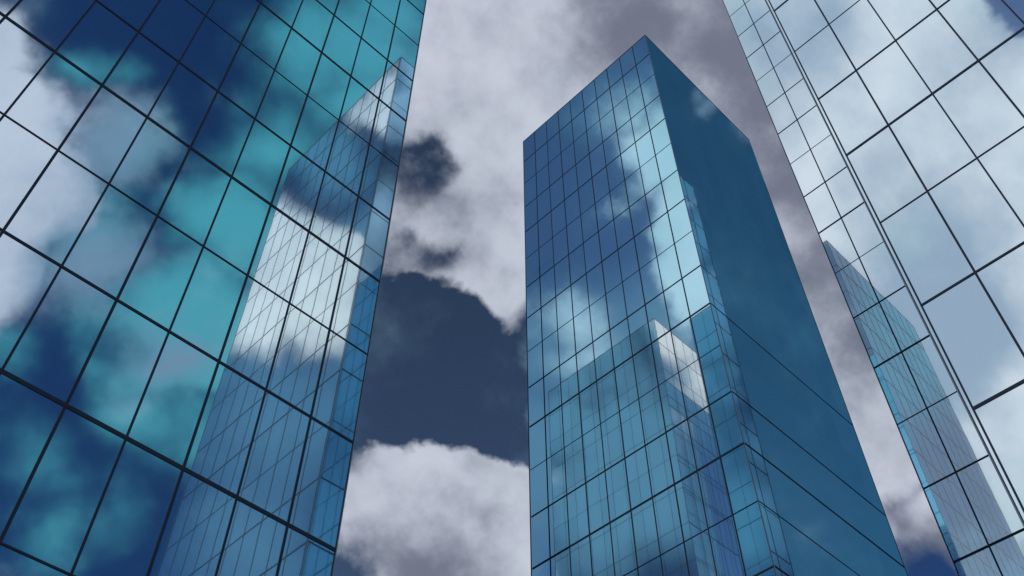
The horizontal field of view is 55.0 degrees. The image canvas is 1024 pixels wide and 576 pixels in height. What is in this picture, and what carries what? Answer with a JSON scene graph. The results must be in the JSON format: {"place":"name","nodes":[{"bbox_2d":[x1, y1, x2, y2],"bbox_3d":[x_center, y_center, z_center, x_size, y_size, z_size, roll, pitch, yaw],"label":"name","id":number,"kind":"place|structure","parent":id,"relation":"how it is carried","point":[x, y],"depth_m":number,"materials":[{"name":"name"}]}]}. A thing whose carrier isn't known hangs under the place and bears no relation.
{"place":"outdoors","nodes":[
{"label":"outdoors","id":0,"kind":"place"},
{"bbox_2d":[0,0,426,575],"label":"glass tower","id":1,"kind":"structure","parent":0,"point":[197,197],"depth_m":71.28,"materials":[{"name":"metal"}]},
{"bbox_2d":[0,19,52,112],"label":"window pane","id":2,"kind":"structure","parent":1,"relation":"in","point":[22,56],"depth_m":71.49,"materials":[{"name":"glass"}]},
{"bbox_2d":[0,116,55,228],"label":"window pane","id":3,"kind":"structure","parent":1,"relation":"in","point":[23,156],"depth_m":65.90,"materials":[{"name":"blue glass"}]},
{"bbox_2d":[0,233,58,367],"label":"window pane","id":4,"kind":"structure","parent":1,"relation":"in","point":[25,275],"depth_m":60.26,"materials":[{"name":"glass"}]},
{"bbox_2d":[0,374,62,535],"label":"window pane","id":5,"kind":"structure","parent":1,"relation":"in","point":[28,418],"depth_m":54.62,"materials":[{"name":"blue glass"}]},
{"bbox_2d":[0,545,68,575],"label":"window pane","id":6,"kind":"structure","parent":1,"relation":"in","point":[12,563],"depth_m":50.38,"materials":[{"name":"blue glass"}]},
{"bbox_2d":[8,0,94,49],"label":"window pane","id":7,"kind":"structure","parent":1,"relation":"in","point":[50,21],"depth_m":76.36,"materials":[{"name":"blue glass"}]},
{"bbox_2d":[6,54,99,147],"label":"window pane","id":8,"kind":"structure","parent":1,"relation":"in","point":[50,106],"depth_m":71.64,"materials":[{"name":"glass"}]},
{"bbox_2d":[6,152,106,263],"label":"window pane","id":9,"kind":"structure","parent":1,"relation":"in","point":[51,218],"depth_m":65.97,"materials":[{"name":"glass"}]},
{"bbox_2d":[4,269,114,401],"bbox_3d":[-27.612,2.765,60.549,3.992,9.645,0.061,37,-60,-26],"label":"window pane","id":10,"kind":"structure","parent":1,"relation":"in","point":[51,354],"depth_m":60.23,"materials":[{"name":"blue glass"}]},
{"bbox_2d":[2,408,123,572],"bbox_3d":[-24.755,11.044,54.849,3.992,9.645,0.061,37,-60,-26],"label":"window pane","id":11,"kind":"structure","parent":1,"relation":"in","point":[51,522],"depth_m":54.45,"materials":[{"name":"blue glass"}]},
{"bbox_2d":[57,2,136,82],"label":"window pane","id":12,"kind":"structure","parent":1,"relation":"in","point":[101,37],"depth_m":79.20,"materials":[{"name":"blue glass"}]},
{"bbox_2d":[60,87,145,181],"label":"window pane","id":13,"kind":"structure","parent":1,"relation":"in","point":[100,140],"depth_m":73.43,"materials":[{"name":"blue glass"}]},
{"bbox_2d":[64,185,155,296],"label":"window pane","id":14,"kind":"structure","parent":1,"relation":"in","point":[107,248],"depth_m":67.75,"materials":[{"name":"blue glass"}]},
{"bbox_2d":[69,302,166,434],"bbox_3d":[-24.764,4.939,62.327,3.992,9.645,0.061,37,-60,-26],"label":"window pane","id":15,"kind":"structure","parent":1,"relation":"in","point":[110,389],"depth_m":62.03,"materials":[{"name":"blue glass"}]},
{"bbox_2d":[73,441,180,575],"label":"window pane","id":16,"kind":"structure","parent":1,"relation":"in","point":[123,536],"depth_m":56.60,"materials":[{"name":"blue glass"}]},
{"bbox_2d":[104,33,177,114],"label":"window pane","id":17,"kind":"structure","parent":1,"relation":"in","point":[140,76],"depth_m":80.98,"materials":[{"name":"blue glass"}]},
{"bbox_2d":[111,119,188,213],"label":"window pane","id":18,"kind":"structure","parent":1,"relation":"in","point":[149,168],"depth_m":75.21,"materials":[{"name":"blue glass"}]},
{"bbox_2d":[119,217,201,328],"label":"window pane","id":19,"kind":"structure","parent":1,"relation":"in","point":[155,287],"depth_m":69.54,"materials":[{"name":"blue glass"}]},
{"bbox_2d":[140,0,204,59],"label":"window pane","id":20,"kind":"structure","parent":1,"relation":"in","point":[172,25],"depth_m":88.27,"materials":[{"name":"blue glass"}]},
{"bbox_2d":[129,334,216,464],"bbox_3d":[-21.915,7.112,64.104,3.992,9.645,0.061,37,-60,-26],"label":"window pane","id":21,"kind":"structure","parent":1,"relation":"in","point":[165,422],"depth_m":63.80,"materials":[{"name":"blue glass"}]},
{"bbox_2d":[149,63,215,144],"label":"window pane","id":22,"kind":"structure","parent":1,"relation":"in","point":[182,106],"depth_m":82.76,"materials":[{"name":"blue glass"}]},
{"bbox_2d":[150,471,234,575],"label":"window pane","id":23,"kind":"structure","parent":1,"relation":"in","point":[193,537],"depth_m":59.25,"materials":[{"name":"blue glass"}]},
{"bbox_2d":[159,150,229,243],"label":"window pane","id":24,"kind":"structure","parent":1,"relation":"in","point":[192,204],"depth_m":76.99,"materials":[{"name":"blue glass"}]},
{"bbox_2d":[171,248,245,358],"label":"window pane","id":25,"kind":"structure","parent":1,"relation":"in","point":[204,316],"depth_m":71.31,"materials":[{"name":"teal glass"}]},
{"bbox_2d":[180,17,238,88],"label":"window pane","id":26,"kind":"structure","parent":1,"relation":"in","point":[211,51],"depth_m":90.28,"materials":[{"name":"blue glass"}]},
{"bbox_2d":[192,92,253,173],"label":"window pane","id":27,"kind":"structure","parent":1,"relation":"in","point":[221,138],"depth_m":84.56,"materials":[{"name":"blue glass"}]},
{"bbox_2d":[186,364,264,493],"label":"window pane","id":28,"kind":"structure","parent":1,"relation":"in","point":[219,451],"depth_m":65.60,"materials":[{"name":"blue glass"}]},
{"bbox_2d":[207,0,258,41],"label":"window pane","id":29,"kind":"structure","parent":1,"relation":"in","point":[234,16],"depth_m":96.81,"materials":[{"name":"blue glass"}]},
{"bbox_2d":[205,179,269,273],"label":"window pane","id":30,"kind":"structure","parent":1,"relation":"in","point":[234,235],"depth_m":78.78,"materials":[{"name":"blue glass"}]},
{"bbox_2d":[219,44,273,116],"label":"window pane","id":31,"kind":"structure","parent":1,"relation":"in","point":[246,81],"depth_m":92.06,"materials":[{"name":"blue glass"}]},
{"bbox_2d":[217,500,285,575],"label":"window pane","id":32,"kind":"structure","parent":1,"relation":"in","point":[254,541],"depth_m":61.87,"materials":[{"name":"blue glass"}]},
{"bbox_2d":[221,277,287,387],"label":"window pane","id":33,"kind":"structure","parent":1,"relation":"in","point":[250,348],"depth_m":73.11,"materials":[{"name":"blue glass"}]},
{"bbox_2d":[233,120,288,202],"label":"window pane","id":34,"kind":"structure","parent":1,"relation":"in","point":[260,164],"depth_m":86.33,"materials":[{"name":"blue glass"}]},
{"bbox_2d":[242,4,290,67],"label":"window pane","id":35,"kind":"structure","parent":1,"relation":"in","point":[266,36],"depth_m":99.49,"materials":[{"name":"teal glass"}]},
{"bbox_2d":[239,392,308,520],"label":"window pane","id":36,"kind":"structure","parent":1,"relation":"in","point":[270,476],"depth_m":67.38,"materials":[{"name":"blue glass"}]},
{"bbox_2d":[249,207,307,300],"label":"window pane","id":37,"kind":"structure","parent":1,"relation":"in","point":[276,262],"depth_m":80.57,"materials":[{"name":"teal glass"}]},
{"bbox_2d":[256,71,305,142],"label":"window pane","id":38,"kind":"structure","parent":1,"relation":"in","point":[281,107],"depth_m":93.85,"materials":[{"name":"teal glass"}]},
{"bbox_2d":[268,305,327,413],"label":"window pane","id":39,"kind":"structure","parent":1,"relation":"in","point":[295,372],"depth_m":74.90,"materials":[{"name":"blue glass"}]},
{"bbox_2d":[273,147,323,228],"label":"window pane","id":40,"kind":"structure","parent":1,"relation":"in","point":[297,192],"depth_m":88.12,"materials":[{"name":"blue glass"}]},
{"bbox_2d":[276,29,320,93],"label":"window pane","id":41,"kind":"structure","parent":1,"relation":"in","point":[298,61],"depth_m":101.25,"materials":[{"name":"teal glass"}]},
{"bbox_2d":[278,528,333,575],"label":"window pane","id":42,"kind":"structure","parent":1,"relation":"in","point":[302,556],"depth_m":64.39,"materials":[{"name":"blue glass"}]},
{"bbox_2d":[293,0,332,49],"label":"window pane","id":43,"kind":"structure","parent":1,"relation":"in","point":[313,20],"depth_m":108.68,"materials":[{"name":"teal glass"}]},
{"bbox_2d":[292,97,337,169],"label":"window pane","id":44,"kind":"structure","parent":1,"relation":"in","point":[316,129],"depth_m":95.63,"materials":[{"name":"blue glass"}]},
{"bbox_2d":[291,233,343,327],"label":"window pane","id":45,"kind":"structure","parent":1,"relation":"in","point":[316,286],"depth_m":82.36,"materials":[{"name":"blue glass"}]},
{"bbox_2d":[290,419,351,546],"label":"window pane","id":46,"kind":"structure","parent":1,"relation":"in","point":[318,501],"depth_m":69.17,"materials":[{"name":"blue glass"}]},
{"bbox_2d":[309,54,349,118],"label":"window pane","id":47,"kind":"structure","parent":1,"relation":"in","point":[328,89],"depth_m":103.05,"materials":[{"name":"teal glass"}]},
{"bbox_2d":[310,173,356,254],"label":"window pane","id":48,"kind":"structure","parent":1,"relation":"in","point":[332,220],"depth_m":89.90,"materials":[{"name":"blue glass"}]},
{"bbox_2d":[313,331,366,439],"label":"window pane","id":49,"kind":"structure","parent":1,"relation":"in","point":[340,385],"depth_m":76.69,"materials":[{"name":"blue glass"}]},
{"bbox_2d":[323,17,359,74],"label":"window pane","id":50,"kind":"structure","parent":1,"relation":"in","point":[341,45],"depth_m":110.61,"materials":[{"name":"teal glass"}]},
{"bbox_2d":[326,121,367,193],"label":"window pane","id":51,"kind":"structure","parent":1,"relation":"in","point":[346,162],"depth_m":97.40,"materials":[{"name":"blue glass"}]},
{"bbox_2d":[331,259,378,352],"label":"window pane","id":52,"kind":"structure","parent":1,"relation":"in","point":[356,300],"depth_m":84.15,"materials":[{"name":"blue glass"}]},
{"bbox_2d":[340,78,377,142],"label":"window pane","id":53,"kind":"structure","parent":1,"relation":"in","point":[359,109],"depth_m":104.83,"materials":[{"name":"blue glass"}]},
{"bbox_2d":[347,198,388,278],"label":"window pane","id":54,"kind":"structure","parent":1,"relation":"in","point":[367,242],"depth_m":91.68,"materials":[{"name":"blue glass"}]},
{"bbox_2d":[352,39,386,96],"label":"window pane","id":55,"kind":"structure","parent":1,"relation":"in","point":[369,67],"depth_m":112.38,"materials":[{"name":"teal glass"}]},
{"bbox_2d":[359,145,397,217],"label":"window pane","id":56,"kind":"structure","parent":1,"relation":"in","point":[379,178],"depth_m":99.20,"materials":[{"name":"blue glass"}]},
{"bbox_2d":[371,101,405,164],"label":"window pane","id":57,"kind":"structure","parent":1,"relation":"in","point":[388,131],"depth_m":106.61,"materials":[{"name":"blue glass"}]},
{"bbox_2d":[380,61,411,118],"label":"window pane","id":58,"kind":"structure","parent":1,"relation":"in","point":[396,88],"depth_m":114.15,"materials":[{"name":"glass"}]},
{"bbox_2d":[333,0,957,575],"label":"sky","id":59,"kind":"structure","parent":0,"point":[438,482],"materials":[{"name":"grey"}]},
{"bbox_2d":[523,35,907,575],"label":"glass tower","id":60,"kind":"structure","parent":0,"point":[688,414],"depth_m":161.98,"materials":[{"name":"glass"}]},
{"bbox_2d":[606,460,629,520],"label":"window pane","id":61,"kind":"structure","parent":60,"relation":"in","point":[617,489],"depth_m":144.79,"materials":[{"name":"blue glass"}]},
{"bbox_2d":[611,512,636,575],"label":"window pane","id":62,"kind":"structure","parent":60,"relation":"in","point":[621,528],"depth_m":137.29,"materials":[{"name":"blue glass"}]},
{"bbox_2d":[626,447,651,508],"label":"window pane","id":63,"kind":"structure","parent":60,"relation":"in","point":[636,463],"depth_m":143.00,"materials":[{"name":"blue glass"}]},
{"bbox_2d":[632,499,659,566],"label":"window pane","id":64,"kind":"structure","parent":60,"relation":"in","point":[646,541],"depth_m":135.46,"materials":[{"name":"blue glass"}]},
{"bbox_2d":[646,434,673,494],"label":"window pane","id":65,"kind":"structure","parent":60,"relation":"in","point":[661,478],"depth_m":141.20,"materials":[{"name":"blue glass"}]},
{"bbox_2d":[653,486,682,553],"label":"window pane","id":66,"kind":"structure","parent":60,"relation":"in","point":[665,503],"depth_m":133.68,"materials":[{"name":"blue glass"}]},
{"bbox_2d":[667,420,695,481],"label":"window pane","id":67,"kind":"structure","parent":60,"relation":"in","point":[679,441],"depth_m":139.42,"materials":[{"name":"blue glass"}]},
{"bbox_2d":[675,472,706,540],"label":"window pane","id":68,"kind":"structure","parent":60,"relation":"in","point":[692,515],"depth_m":131.87,"materials":[{"name":"blue glass"}]},
{"bbox_2d":[679,359,707,416],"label":"window pane","id":69,"kind":"structure","parent":60,"relation":"in","point":[694,393],"depth_m":145.11,"materials":[{"name":"blue glass"}]},
{"bbox_2d":[685,530,715,575],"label":"window pane","id":70,"kind":"structure","parent":60,"relation":"in","point":[698,549],"depth_m":125.80,"materials":[{"name":"blue glass"}]},
{"bbox_2d":[688,406,718,468],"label":"window pane","id":71,"kind":"structure","parent":60,"relation":"in","point":[705,447],"depth_m":137.62,"materials":[{"name":"blue glass"}]},
{"bbox_2d":[698,459,731,527],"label":"window pane","id":72,"kind":"structure","parent":60,"relation":"in","point":[712,482],"depth_m":130.08,"materials":[{"name":"blue glass"}]},
{"bbox_2d":[700,346,730,402],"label":"window pane","id":73,"kind":"structure","parent":60,"relation":"in","point":[712,363],"depth_m":143.32,"materials":[{"name":"blue glass"}]},
{"bbox_2d":[524,36,907,575],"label":"window glass","id":74,"kind":"structure","parent":60,"relation":"in","point":[750,273],"depth_m":195.13,"materials":[{"name":"blue glass"}]},
{"bbox_2d":[710,393,742,454],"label":"window pane","id":75,"kind":"structure","parent":60,"relation":"in","point":[727,428],"depth_m":135.79,"materials":[{"name":"blue glass"}]},
{"bbox_2d":[709,516,744,575],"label":"window pane","id":76,"kind":"structure","parent":60,"relation":"in","point":[727,556],"depth_m":123.21,"materials":[{"name":"blue glass"}]},
{"bbox_2d":[721,444,756,513],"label":"window pane","id":77,"kind":"structure","parent":60,"relation":"in","point":[741,489],"depth_m":128.28,"materials":[{"name":"blue glass"}]},
{"bbox_2d":[734,502,772,575],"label":"window pane","id":78,"kind":"structure","parent":60,"relation":"in","point":[755,550],"depth_m":120.83,"materials":[{"name":"blue glass"}]},
{"bbox_2d":[722,0,1023,575],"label":"glass tower","id":79,"kind":"structure","parent":0,"point":[978,522],"depth_m":125.42,"materials":[{"name":"metal"}]},
{"bbox_2d":[819,219,857,272],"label":"window pane","id":80,"kind":"structure","parent":79,"relation":"in","point":[840,250],"depth_m":142.23,"materials":[{"name":"glass"}]},
{"bbox_2d":[836,258,877,316],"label":"window pane","id":81,"kind":"structure","parent":79,"relation":"in","point":[859,294],"depth_m":134.83,"materials":[{"name":"glass"}]},
{"bbox_2d":[842,203,882,256],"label":"window pane","id":82,"kind":"structure","parent":79,"relation":"in","point":[862,230],"depth_m":140.44,"materials":[{"name":"glass"}]},
{"bbox_2d":[854,303,899,366],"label":"window pane","id":83,"kind":"structure","parent":79,"relation":"in","point":[877,336],"depth_m":127.33,"materials":[{"name":"glass"}]},
{"bbox_2d":[860,242,903,300],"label":"window pane","id":84,"kind":"structure","parent":79,"relation":"in","point":[881,270],"depth_m":133.03,"materials":[{"name":"glass"}]},
{"bbox_2d":[875,353,925,423],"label":"window pane","id":85,"kind":"structure","parent":79,"relation":"in","point":[901,392],"depth_m":119.80,"materials":[{"name":"glass"}]},
{"bbox_2d":[880,287,928,349],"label":"window pane","id":86,"kind":"structure","parent":79,"relation":"in","point":[905,321],"depth_m":125.52,"materials":[{"name":"glass"}]},
{"bbox_2d":[898,409,953,486],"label":"window pane","id":87,"kind":"structure","parent":79,"relation":"in","point":[930,459],"depth_m":112.35,"materials":[{"name":"glass"}]},
{"bbox_2d":[903,336,955,406],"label":"window pane","id":88,"kind":"structure","parent":79,"relation":"in","point":[929,372],"depth_m":117.97,"materials":[{"name":"glass"}]},
{"bbox_2d":[924,474,986,559],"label":"window pane","id":89,"kind":"structure","parent":79,"relation":"in","point":[960,529],"depth_m":104.85,"materials":[{"name":"glass"}]},
{"bbox_2d":[928,392,987,470],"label":"window pane","id":90,"kind":"structure","parent":79,"relation":"in","point":[963,444],"depth_m":110.53,"materials":[{"name":"glass"}]},
{"bbox_2d":[957,456,1023,543],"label":"window pane","id":91,"kind":"structure","parent":79,"relation":"in","point":[996,514],"depth_m":103.05,"materials":[{"name":"glass"}]},
{"bbox_2d":[990,531,1023,575],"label":"window pane","id":92,"kind":"structure","parent":79,"relation":"in","point":[1008,553],"depth_m":98.19,"materials":[{"name":"glass"}]},
{"bbox_2d":[765,0,1023,526],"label":"glass tower","id":93,"kind":"structure","parent":0,"point":[919,104],"depth_m":73.45,"materials":[{"name":"metal"}]},
{"bbox_2d":[775,0,827,49],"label":"window pane","id":94,"kind":"structure","parent":93,"relation":"in","point":[800,20],"depth_m":99.05,"materials":[{"name":"glass"}]},
{"bbox_2d":[795,25,854,97],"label":"window pane","id":95,"kind":"structure","parent":93,"relation":"in","point":[825,63],"depth_m":91.97,"materials":[{"name":"glass"}]},
{"bbox_2d":[819,72,886,153],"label":"window pane","id":96,"kind":"structure","parent":93,"relation":"in","point":[850,109],"depth_m":84.46,"materials":[{"name":"glass"}]},
{"bbox_2d":[830,0,893,68],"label":"window pane","id":97,"kind":"structure","parent":93,"relation":"in","point":[859,29],"depth_m":90.15,"materials":[{"name":"glass"}]},
{"bbox_2d":[848,127,924,221],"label":"window pane","id":98,"kind":"structure","parent":93,"relation":"in","point":[889,181],"depth_m":76.92,"materials":[{"name":"glass"}]},
{"bbox_2d":[857,42,929,122],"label":"window pane","id":99,"kind":"structure","parent":93,"relation":"in","point":[894,84],"depth_m":82.64,"materials":[{"name":"glass"}]},
{"bbox_2d":[869,0,934,38],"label":"window pane","id":100,"kind":"structure","parent":93,"relation":"in","point":[899,16],"depth_m":86.99,"materials":[{"name":"glass"}]},
{"bbox_2d":[881,192,972,302],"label":"window pane","id":101,"kind":"structure","parent":93,"relation":"in","point":[927,251],"depth_m":69.46,"materials":[{"name":"glass"}]},
{"bbox_2d":[890,95,974,188],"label":"window pane","id":102,"kind":"structure","parent":93,"relation":"in","point":[936,150],"depth_m":75.12,"materials":[{"name":"glass"}]},
{"bbox_2d":[897,11,975,91],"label":"window pane","id":103,"kind":"structure","parent":93,"relation":"in","point":[936,52],"depth_m":80.85,"materials":[{"name":"glass"}]},
{"bbox_2d":[923,274,1023,405],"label":"window pane","id":104,"kind":"structure","parent":93,"relation":"in","point":[986,359],"depth_m":61.97,"materials":[{"name":"glass"}]},
{"bbox_2d":[929,159,1023,270],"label":"window pane","id":105,"kind":"structure","parent":93,"relation":"in","point":[982,222],"depth_m":67.66,"materials":[{"name":"glass"}]},
{"bbox_2d":[934,63,1023,156],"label":"window pane","id":106,"kind":"structure","parent":93,"relation":"in","point":[981,112],"depth_m":73.31,"materials":[{"name":"glass"}]},
{"bbox_2d":[938,0,1023,58],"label":"window pane","id":107,"kind":"structure","parent":93,"relation":"in","point":[982,25],"depth_m":78.47,"materials":[{"name":"glass"}]},
{"bbox_2d":[975,383,1023,506],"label":"window pane","id":108,"kind":"structure","parent":93,"relation":"in","point":[1002,418],"depth_m":56.97,"materials":[{"name":"glass"}]},
{"bbox_2d":[977,244,1023,351],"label":"window pane","id":109,"kind":"structure","parent":93,"relation":"in","point":[1003,279],"depth_m":62.55,"materials":[{"name":"glass"}]},
{"bbox_2d":[978,128,1023,223],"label":"window pane","id":110,"kind":"structure","parent":93,"relation":"in","point":[1004,162],"depth_m":68.13,"materials":[{"name":"glass"}]},
{"bbox_2d":[980,30,1023,113],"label":"window pane","id":111,"kind":"structure","parent":93,"relation":"in","point":[1005,63],"depth_m":73.66,"materials":[{"name":"glass"}]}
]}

